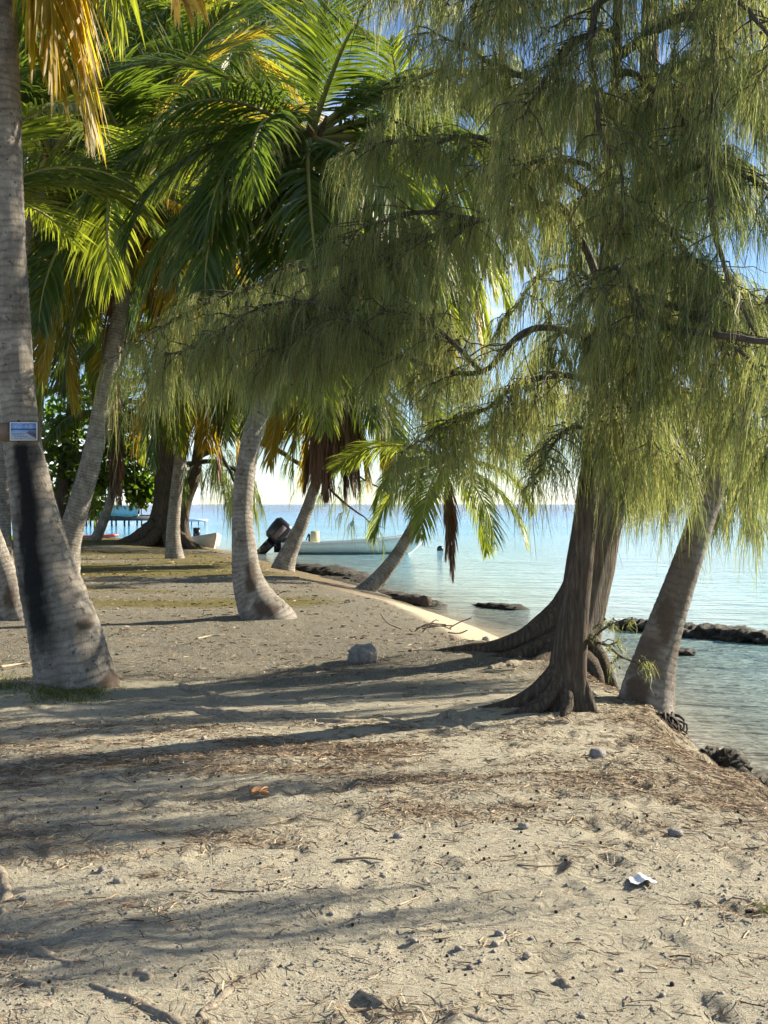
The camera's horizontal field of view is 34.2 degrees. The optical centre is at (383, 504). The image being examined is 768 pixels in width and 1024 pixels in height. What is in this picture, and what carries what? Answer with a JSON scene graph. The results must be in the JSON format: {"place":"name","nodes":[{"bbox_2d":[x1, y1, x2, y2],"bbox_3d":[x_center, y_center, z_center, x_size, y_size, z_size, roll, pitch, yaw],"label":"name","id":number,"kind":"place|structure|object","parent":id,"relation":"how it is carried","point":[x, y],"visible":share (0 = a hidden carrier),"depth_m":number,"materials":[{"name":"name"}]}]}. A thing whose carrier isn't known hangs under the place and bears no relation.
{"place":"outdoors","nodes":[
{"label":"outdoors","id":0,"kind":"place"},
{"bbox_2d":[87,496,97,528],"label":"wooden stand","id":1,"kind":"object","parent":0,"point":[96,521],"visible":0.03,"depth_m":53.92,"materials":[{"name":"brown wood"}]},
{"bbox_2d":[0,537,767,1023],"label":"ground","id":2,"kind":"structure","parent":0,"point":[638,929],"depth_m":5.88,"materials":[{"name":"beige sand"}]},
{"bbox_2d":[0,865,13,913],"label":"surface root","id":3,"kind":"object","parent":2,"relation":"on","point":[5,889],"visible":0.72,"depth_m":5.24,"materials":[{"name":"brown plant"}]},
{"bbox_2d":[0,662,29,667],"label":"stick","id":4,"kind":"object","parent":2,"relation":"on","point":[4,666],"visible":1,"depth_m":11.93,"materials":[{"name":"beige wood"}]},
{"bbox_2d":[0,978,45,987],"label":"surface root","id":5,"kind":"object","parent":2,"relation":"on","point":[29,982],"visible":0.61,"depth_m":4.12,"materials":[{"name":"grey plant"}]},
{"bbox_2d":[19,895,28,900],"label":"stone","id":6,"kind":"object","parent":2,"relation":"on","point":[23,898],"visible":0.91,"depth_m":5.06,"materials":[{"name":"grey stone"}]},
{"bbox_2d":[14,999,54,1009],"bbox_3d":[-1.103,1.599,3.947,0.135,0.047,0.060,0,0,-33],"label":"surface root","id":7,"kind":"object","parent":2,"relation":"on","point":[37,1005],"visible":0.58,"depth_m":3.94,"materials":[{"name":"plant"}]},
{"bbox_2d":[0,938,75,965],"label":"surface root","id":8,"kind":"object","parent":2,"relation":"on","point":[42,951],"visible":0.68,"depth_m":4.43,"materials":[{"name":"brown plant"}]},
{"bbox_2d":[0,671,111,707],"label":"grass","id":9,"kind":"structure","parent":2,"relation":"on","point":[67,699],"depth_m":10.19,"materials":[{"name":"plant"}]},
{"bbox_2d":[0,232,145,562],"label":"coconut palm","id":10,"kind":"object","parent":2,"relation":"on","point":[5,522],"visible":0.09,"depth_m":29.87,"materials":[{"name":"green plant"}]},
{"bbox_2d":[0,87,157,620],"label":"coconut palm","id":11,"kind":"object","parent":2,"relation":"on","point":[74,172],"visible":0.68,"depth_m":16.12,"materials":[{"name":"green plant"}]},
{"bbox_2d":[88,889,95,894],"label":"stone","id":12,"kind":"object","parent":2,"relation":"on","point":[91,891],"visible":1,"depth_m":5.12,"materials":[{"name":"grey stone"}]},
{"bbox_2d":[29,215,169,438],"bbox_3d":[-9.807,-4.670,38.014,8.347,13.091,9.285,0,0,0],"label":"coconut palm","id":13,"kind":"object","parent":2,"relation":"on","point":[80,342],"visible":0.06,"depth_m":37.48,"materials":[{"name":"green plant"}]},
{"bbox_2d":[98,866,106,872],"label":"stone","id":14,"kind":"object","parent":2,"relation":"on","point":[101,869],"visible":1,"depth_m":5.48,"materials":[{"name":"grey stone"}]},
{"bbox_2d":[33,342,184,525],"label":"broadleaf tree","id":15,"kind":"object","parent":2,"relation":"on","point":[139,493],"visible":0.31,"depth_m":43.29,"materials":[{"name":"green plant"}]},
{"bbox_2d":[0,0,222,690],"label":"coconut palm","id":16,"kind":"object","parent":2,"relation":"on","point":[68,648],"visible":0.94,"depth_m":10.53,"materials":[{"name":"grey plant"}]},
{"bbox_2d":[0,420,39,442],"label":"sign","id":17,"kind":"object","parent":16,"relation":"attached to","point":[18,431],"visible":1,"depth_m":10.49,"materials":[{"name":"blue wood"}]},
{"bbox_2d":[113,877,121,883],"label":"stone","id":18,"kind":"object","parent":2,"relation":"on","point":[116,880],"visible":1,"depth_m":5.28,"materials":[{"name":"grey stone"}]},
{"bbox_2d":[42,374,194,540],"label":"coconut palm","id":19,"kind":"object","parent":2,"relation":"on","point":[58,432],"visible":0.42,"depth_m":41.40,"materials":[{"name":"green plant"}]},
{"bbox_2d":[17,0,241,330],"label":"coconut palm","id":20,"kind":"object","parent":2,"relation":"on","point":[27,98],"visible":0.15,"depth_m":25.34,"materials":[{"name":"green plant"}]},
{"bbox_2d":[17,0,244,234],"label":"coconut palm","id":21,"kind":"object","parent":2,"relation":"on","point":[18,15],"depth_m":32.78,"materials":[{"name":"green plant"}]},
{"bbox_2d":[89,982,185,1023],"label":"surface root","id":22,"kind":"object","parent":2,"relation":"on","point":[155,1010],"visible":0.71,"depth_m":3.96,"materials":[{"name":"brown plant"}]},
{"bbox_2d":[125,967,154,979],"bbox_3d":[-0.825,1.601,4.219,0.074,0.050,0.108,0,0,-40],"label":"surface root","id":23,"kind":"object","parent":2,"relation":"on","point":[144,974],"visible":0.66,"depth_m":4.22,"materials":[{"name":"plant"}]},
{"bbox_2d":[20,0,328,572],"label":"coconut palm","id":24,"kind":"object","parent":2,"relation":"on","point":[71,288],"visible":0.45,"depth_m":25.94,"materials":[{"name":"green plant"}]},
{"bbox_2d":[67,287,287,558],"bbox_3d":[-5.245,-2.329,34.772,7.041,8.099,7.215,0,0,12],"label":"coconut palm","id":25,"kind":"object","parent":2,"relation":"on","point":[173,548],"visible":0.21,"depth_m":33.22,"materials":[{"name":"green plant"}]},
{"bbox_2d":[30,0,337,318],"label":"coconut palm","id":26,"kind":"object","parent":2,"relation":"on","point":[164,16],"visible":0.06,"depth_m":28.81,"materials":[{"name":"green plant"}]},
{"bbox_2d":[38,0,336,550],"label":"casuarina tree","id":27,"kind":"object","parent":2,"relation":"on","point":[151,531],"visible":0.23,"depth_m":41.92,"materials":[{"name":"brown plant"}]},
{"bbox_2d":[192,528,220,548],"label":"skiff","id":28,"kind":"object","parent":2,"relation":"on","point":[212,540],"visible":0.76,"depth_m":46.95,"materials":[{"name":"white wood"}]},
{"bbox_2d":[196,635,220,638],"bbox_3d":[-2.005,1.504,14.113,0.094,0.024,0.344,0,0,44],"label":"stick","id":29,"kind":"object","parent":2,"relation":"on","point":[206,636],"visible":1,"depth_m":14.11,"materials":[{"name":"beige wood"}]},
{"bbox_2d":[178,683,243,706],"bbox_3d":[-1.400,1.612,10.320,0.157,0.156,1.165,0,0,-34],"label":"surface root","id":30,"kind":"object","parent":2,"relation":"on","point":[203,690],"visible":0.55,"depth_m":10.39,"materials":[{"name":"brown plant"}]},
{"bbox_2d":[138,703,317,717],"bbox_3d":[-1.199,1.612,9.499,1.470,0.137,0.283,0,0,26],"label":"surface root","id":31,"kind":"object","parent":2,"relation":"on","point":[209,710],"visible":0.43,"depth_m":9.42,"materials":[{"name":"brown plant"}]},
{"bbox_2d":[211,888,257,892],"bbox_3d":[-0.613,1.588,5.124,0.210,0.020,0.016,0,0,14],"label":"stick","id":32,"kind":"object","parent":2,"relation":"on","point":[223,890],"visible":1,"depth_m":5.12,"materials":[{"name":"wood"}]},
{"bbox_2d":[196,963,274,1016],"bbox_3d":[-0.502,1.617,4.126,0.076,0.064,0.513,0,0,22],"label":"surface root","id":33,"kind":"object","parent":2,"relation":"on","point":[226,991],"visible":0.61,"depth_m":4.06,"materials":[{"name":"brown plant"}]},
{"bbox_2d":[129,0,348,192],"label":"coconut palm","id":34,"kind":"object","parent":2,"relation":"on","point":[248,60],"visible":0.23,"depth_m":43.94,"materials":[{"name":"green plant"}]},
{"bbox_2d":[180,209,336,446],"bbox_3d":[-3.615,-4.178,40.045,8.615,12.116,7.966,0,0,0],"label":"coconut palm","id":35,"kind":"object","parent":2,"relation":"on","point":[254,381],"depth_m":38.66,"materials":[{"name":"green plant"}]},
{"bbox_2d":[249,785,268,795],"bbox_3d":[-0.684,1.569,6.838,0.107,0.047,0.115,0,0,-8],"label":"coconut husk","id":36,"kind":"object","parent":2,"relation":"on","point":[256,789],"visible":1,"depth_m":6.81,"materials":[{"name":"orange plant"}]},
{"bbox_2d":[266,817,343,826],"bbox_3d":[-0.389,1.603,6.295,0.400,0.017,0.233,0,0,0],"label":"stick","id":37,"kind":"object","parent":2,"relation":"on","point":[293,818],"visible":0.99,"depth_m":6.33,"materials":[{"name":"beige wood"}]},
{"bbox_2d":[73,0,539,619],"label":"coconut palm","id":38,"kind":"object","parent":2,"relation":"on","point":[275,162],"visible":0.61,"depth_m":16.27,"materials":[{"name":"green plant"}]},
{"bbox_2d":[0,537,613,686],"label":"leaf litter","id":39,"kind":"object","parent":2,"relation":"on","point":[342,627],"visible":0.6,"depth_m":14.79,"materials":[{"name":"brown plant"}]},
{"bbox_2d":[205,318,444,571],"bbox_3d":[-1.442,-1.582,31.695,6.479,7.170,7.016,0,0,0],"label":"coconut palm","id":40,"kind":"object","parent":2,"relation":"on","point":[316,455],"visible":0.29,"depth_m":30.96,"materials":[{"name":"green plant"}]},
{"bbox_2d":[246,265,419,562],"bbox_3d":[-2.123,-4.479,41.447,8.012,13.042,5.299,0,0,33],"label":"coconut palm","id":41,"kind":"object","parent":2,"relation":"on","point":[341,500],"visible":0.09,"depth_m":39.67,"materials":[{"name":"green plant"}]},
{"bbox_2d":[295,563,385,586],"bbox_3d":[-1.392,1.923,34.270,1.676,0.544,8.291,0,0,-18],"label":"reef ledge","id":42,"kind":"object","parent":2,"relation":"on","point":[340,571],"visible":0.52,"depth_m":33.63,"materials":[{"name":"grey stone"}]},
{"bbox_2d":[336,857,383,861],"bbox_3d":[-0.108,1.595,5.603,0.217,0.020,0.019,0,0,0],"label":"stick","id":43,"kind":"object","parent":2,"relation":"on","point":[346,859],"visible":1,"depth_m":5.60,"materials":[{"name":"wood"}]},
{"bbox_2d":[347,643,377,663],"bbox_3d":[-0.211,1.469,12.148,0.300,0.231,0.264,0,0,0],"label":"stone","id":44,"kind":"object","parent":2,"relation":"on","point":[362,653],"visible":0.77,"depth_m":12.06,"materials":[{"name":"grey stone"}]},
{"bbox_2d":[306,717,423,726],"bbox_3d":[-0.110,1.617,9.166,0.926,0.103,0.324,0,0,19],"label":"surface root","id":45,"kind":"object","parent":2,"relation":"on","point":[410,723],"visible":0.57,"depth_m":9.12,"materials":[{"name":"brown plant"}]},
{"bbox_2d":[318,575,421,596],"bbox_3d":[-0.946,1.989,30.412,1.550,0.353,7.479,0,0,-22],"label":"reef ledge","id":46,"kind":"object","parent":2,"relation":"on","point":[382,590],"visible":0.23,"depth_m":28.40,"materials":[{"name":"grey stone"}]},
{"bbox_2d":[358,988,386,1005],"bbox_3d":[-0.043,1.607,4.051,0.037,0.042,0.143,0,0,-35],"label":"stone","id":47,"kind":"object","parent":2,"relation":"on","point":[373,998],"visible":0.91,"depth_m":4.02,"materials":[{"name":"grey stone"}]},
{"bbox_2d":[0,655,767,1023],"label":"needle litter","id":48,"kind":"object","parent":2,"relation":"on","point":[666,747],"visible":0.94,"depth_m":6.84,"materials":[{"name":"brown plant"}]},
{"bbox_2d":[393,832,403,838],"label":"stone","id":49,"kind":"object","parent":2,"relation":"on","point":[397,835],"visible":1,"depth_m":6.00,"materials":[{"name":"grey stone"}]},
{"bbox_2d":[392,595,431,605],"bbox_3d":[0.482,1.847,24.453,0.204,0.213,1.507,0,0,-28],"label":"log","id":50,"kind":"object","parent":2,"relation":"on","point":[423,600],"visible":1,"depth_m":24.05,"materials":[{"name":"brown wood"}]},
{"bbox_2d":[409,937,416,942],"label":"stone","id":51,"kind":"object","parent":2,"relation":"on","point":[412,940],"visible":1,"depth_m":4.62,"materials":[{"name":"grey stone"}]},
{"bbox_2d":[398,892,429,905],"bbox_3d":[0.118,1.599,5.053,0.018,0.014,0.212,0,0,37],"label":"stick","id":52,"kind":"object","parent":2,"relation":"on","point":[403,903],"visible":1,"depth_m":5.05,"materials":[{"name":"beige wood"}]},
{"bbox_2d":[391,597,446,609],"bbox_3d":[0.579,2.047,25.556,0.868,0.293,1.504,0,0,-45],"label":"reef ledge","id":53,"kind":"object","parent":2,"relation":"on","point":[434,604],"visible":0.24,"depth_m":25.10,"materials":[{"name":"grey stone"}]},
{"bbox_2d":[296,29,546,559],"bbox_3d":[0.813,-4.868,32.544,7.536,13.836,7.167,0,0,0],"label":"coconut palm","id":54,"kind":"object","parent":2,"relation":"on","point":[500,283],"visible":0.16,"depth_m":31.36,"materials":[{"name":"green plant"}]},
{"bbox_2d":[380,614,471,633],"bbox_3d":[0.472,1.388,14.535,1.086,0.190,0.507,0,0,7],"label":"brush pile","id":55,"kind":"object","parent":2,"relation":"on","point":[428,625],"visible":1,"depth_m":14.58,"materials":[{"name":"brown wood"}]},
{"bbox_2d":[89,0,767,716],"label":"casuarina tree","id":56,"kind":"object","parent":2,"relation":"on","point":[323,330],"visible":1,"depth_m":9.22,"materials":[{"name":"green plant"}]},
{"bbox_2d":[322,376,554,591],"bbox_3d":[1.567,-0.378,27.244,4.444,5.402,4.554,0,0,-33],"label":"coconut palm","id":57,"kind":"object","parent":2,"relation":"on","point":[377,578],"visible":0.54,"depth_m":27.01,"materials":[{"name":"green plant"}]},
{"bbox_2d":[434,934,453,939],"bbox_3d":[0.226,1.617,4.658,0.084,0.009,0.014,0,0,-25],"label":"stick","id":58,"kind":"object","parent":2,"relation":"on","point":[436,938],"visible":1,"depth_m":4.65,"materials":[{"name":"beige wood"}]},
{"bbox_2d":[435,710,463,721],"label":"surface root","id":59,"kind":"object","parent":2,"relation":"on","point":[455,716],"visible":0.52,"depth_m":9.18,"materials":[{"name":"plant"}]},
{"bbox_2d":[454,945,462,950],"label":"stone","id":60,"kind":"object","parent":2,"relation":"on","point":[458,947],"visible":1,"depth_m":4.54,"materials":[{"name":"grey stone"}]},
{"bbox_2d":[466,964,473,969],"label":"stone","id":61,"kind":"object","parent":2,"relation":"on","point":[470,967],"visible":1,"depth_m":4.34,"materials":[{"name":"grey stone"}]},
{"bbox_2d":[450,1012,499,1021],"bbox_3d":[0.283,1.623,3.913,0.160,0.055,0.056,0,0,17],"label":"surface root","id":62,"kind":"object","parent":2,"relation":"on","point":[482,1018],"visible":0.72,"depth_m":3.90,"materials":[{"name":"plant"}]},
{"bbox_2d":[491,940,499,946],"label":"stone","id":63,"kind":"object","parent":2,"relation":"on","point":[496,943],"visible":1,"depth_m":4.58,"materials":[{"name":"grey stone"}]},
{"bbox_2d":[494,929,503,935],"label":"stone","id":64,"kind":"object","parent":2,"relation":"on","point":[499,932],"visible":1,"depth_m":4.69,"materials":[{"name":"grey stone"}]},
{"bbox_2d":[485,669,515,671],"bbox_3d":[1.081,1.544,11.577,0.294,0.033,0.048,0,0,0],"label":"stick","id":65,"kind":"object","parent":2,"relation":"on","point":[498,670],"visible":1,"depth_m":11.56,"materials":[{"name":"wood"}]},
{"bbox_2d":[488,660,544,668],"bbox_3d":[1.248,1.550,11.909,0.653,0.135,0.128,0,0,-33],"label":"surface root","id":66,"kind":"object","parent":2,"relation":"on","point":[510,663],"visible":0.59,"depth_m":11.86,"materials":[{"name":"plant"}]},
{"bbox_2d":[518,822,529,828],"bbox_3d":[0.691,1.587,6.151,0.060,0.040,0.049,0,0,0],"label":"stone","id":67,"kind":"object","parent":2,"relation":"on","point":[523,825],"visible":1,"depth_m":6.14,"materials":[{"name":"white stone"}]},
{"bbox_2d":[522,951,531,957],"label":"stone","id":68,"kind":"object","parent":2,"relation":"on","point":[527,954],"visible":1,"depth_m":4.44,"materials":[{"name":"grey stone"}]},
{"bbox_2d":[517,864,556,866],"bbox_3d":[0.693,1.599,5.519,0.200,0.030,0.076,0,0,-20],"label":"stick","id":69,"kind":"object","parent":2,"relation":"on","point":[534,865],"visible":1,"depth_m":5.49,"materials":[{"name":"brown wood"}]},
{"bbox_2d":[331,0,767,688],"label":"casuarina tree","id":70,"kind":"object","parent":2,"relation":"on","point":[533,636],"visible":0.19,"depth_m":12.41,"materials":[{"name":"green plant"}]},
{"bbox_2d":[553,977,573,987],"bbox_3d":[0.602,1.624,4.196,0.071,0.054,0.094,0,0,0],"label":"stone","id":71,"kind":"object","parent":2,"relation":"on","point":[563,982],"visible":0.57,"depth_m":4.18,"materials":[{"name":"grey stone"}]},
{"bbox_2d":[578,1013,585,1018],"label":"stone","id":72,"kind":"object","parent":2,"relation":"on","point":[581,1015],"visible":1,"depth_m":3.92,"materials":[{"name":"grey stone"}]},
{"bbox_2d":[589,747,605,757],"bbox_3d":[1.336,1.562,7.803,0.089,0.073,0.111,0,0,-29],"label":"stone","id":73,"kind":"object","parent":2,"relation":"on","point":[597,752],"visible":0.85,"depth_m":7.77,"materials":[{"name":"white stone"}]},
{"bbox_2d":[628,873,657,884],"bbox_3d":[1.094,1.582,5.272,0.116,0.027,0.127,0,0,0],"label":"paper scrap","id":74,"kind":"object","parent":2,"relation":"on","point":[638,878],"visible":1,"depth_m":5.26,"materials":[{"name":"white paper"}]},
{"bbox_2d":[655,711,687,734],"bbox_3d":[2.224,1.788,9.829,0.385,0.342,0.448,0,0,0],"label":"palm root mass","id":75,"kind":"object","parent":2,"relation":"on","point":[671,720],"visible":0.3,"depth_m":9.75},
{"bbox_2d":[667,827,682,837],"bbox_3d":[1.402,1.583,6.000,0.073,0.050,0.079,0,0,18],"label":"stone","id":76,"kind":"object","parent":2,"relation":"on","point":[673,831],"visible":0.77,"depth_m":5.97,"materials":[{"name":"grey stone"}]},
{"bbox_2d":[618,294,767,713],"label":"coconut palm","id":77,"kind":"object","parent":2,"relation":"on","point":[659,641],"visible":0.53,"depth_m":10.19,"materials":[{"name":"grey plant"}]},
{"bbox_2d":[699,745,749,771],"bbox_3d":[2.521,1.982,9.471,0.493,0.314,0.444,0,0,0],"label":"reef rock","id":78,"kind":"object","parent":2,"relation":"on","point":[724,757],"visible":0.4,"depth_m":9.36,"materials":[{"name":"grey stone"}]},
{"bbox_2d":[744,762,752,771],"bbox_3d":[2.690,2.025,9.586,0.292,0.189,0.337,0,0,0],"label":"reef rock","id":79,"kind":"object","parent":2,"relation":"on","point":[748,767],"visible":0.02,"depth_m":9.46,"materials":[{"name":"grey stone"}]},
{"bbox_2d":[744,770,767,787],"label":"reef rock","id":80,"kind":"object","parent":2,"relation":"on","point":[762,777],"visible":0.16,"depth_m":8.98,"materials":[{"name":"grey stone"}]},
{"bbox_2d":[745,899,767,913],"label":"fallen sprig","id":81,"kind":"object","parent":2,"relation":"on","point":[749,910],"visible":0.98,"depth_m":4.91,"materials":[{"name":"green plant"}]},
{"bbox_2d":[11,504,767,772],"bbox_3d":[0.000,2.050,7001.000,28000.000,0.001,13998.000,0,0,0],"label":"water","id":82,"kind":"structure","parent":0,"point":[721,695],"depth_m":32.62,"materials":[{"name":"blue liquid"}]},
{"bbox_2d":[83,534,117,537],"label":"rowing boat","id":83,"kind":"object","parent":82,"relation":"on","point":[111,536],"visible":0.24,"depth_m":65.14,"materials":[{"name":"red paint"}]},
{"bbox_2d":[85,490,149,525],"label":"pier","id":84,"kind":"structure","parent":82,"relation":"in","point":[141,518],"depth_m":116.82,"materials":[{"name":"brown wood"}]},
{"bbox_2d":[103,501,139,515],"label":"hoisted boat","id":85,"kind":"object","parent":84,"relation":"on","point":[122,512],"visible":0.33,"depth_m":115.49,"materials":[{"name":"blue metal"}]},
{"bbox_2d":[189,519,207,524],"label":"swim platform","id":86,"kind":"structure","parent":82,"relation":"in","point":[198,520],"depth_m":124.20,"materials":[{"name":"white paint"}]},
{"bbox_2d":[257,517,422,553],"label":"motorboat","id":87,"kind":"object","parent":82,"relation":"on","point":[278,530],"visible":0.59,"depth_m":50.98,"materials":[{"name":"white paint"}]},
{"bbox_2d":[472,602,529,609],"bbox_3d":[2.311,2.036,24.646,0.677,0.195,1.292,0,0,-29],"label":"reef ledge","id":88,"kind":"object","parent":82,"relation":"in","point":[500,606],"visible":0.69,"depth_m":24.38,"materials":[{"name":"grey stone"}]},
{"bbox_2d":[678,647,695,655],"bbox_3d":[4.077,2.041,17.004,0.396,0.176,0.393,0,0,-40],"label":"reef ledge","id":89,"kind":"object","parent":82,"relation":"in","point":[686,651],"visible":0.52,"depth_m":16.89,"materials":[{"name":"grey stone"}]},
{"bbox_2d":[614,618,767,643],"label":"reef ledge","id":90,"kind":"object","parent":82,"relation":"in","point":[731,633],"visible":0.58,"depth_m":18.93,"materials":[{"name":"grey stone"}]},
{"bbox_2d":[18,0,767,503],"label":"sky","id":91,"kind":"structure","parent":0,"point":[273,492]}
]}

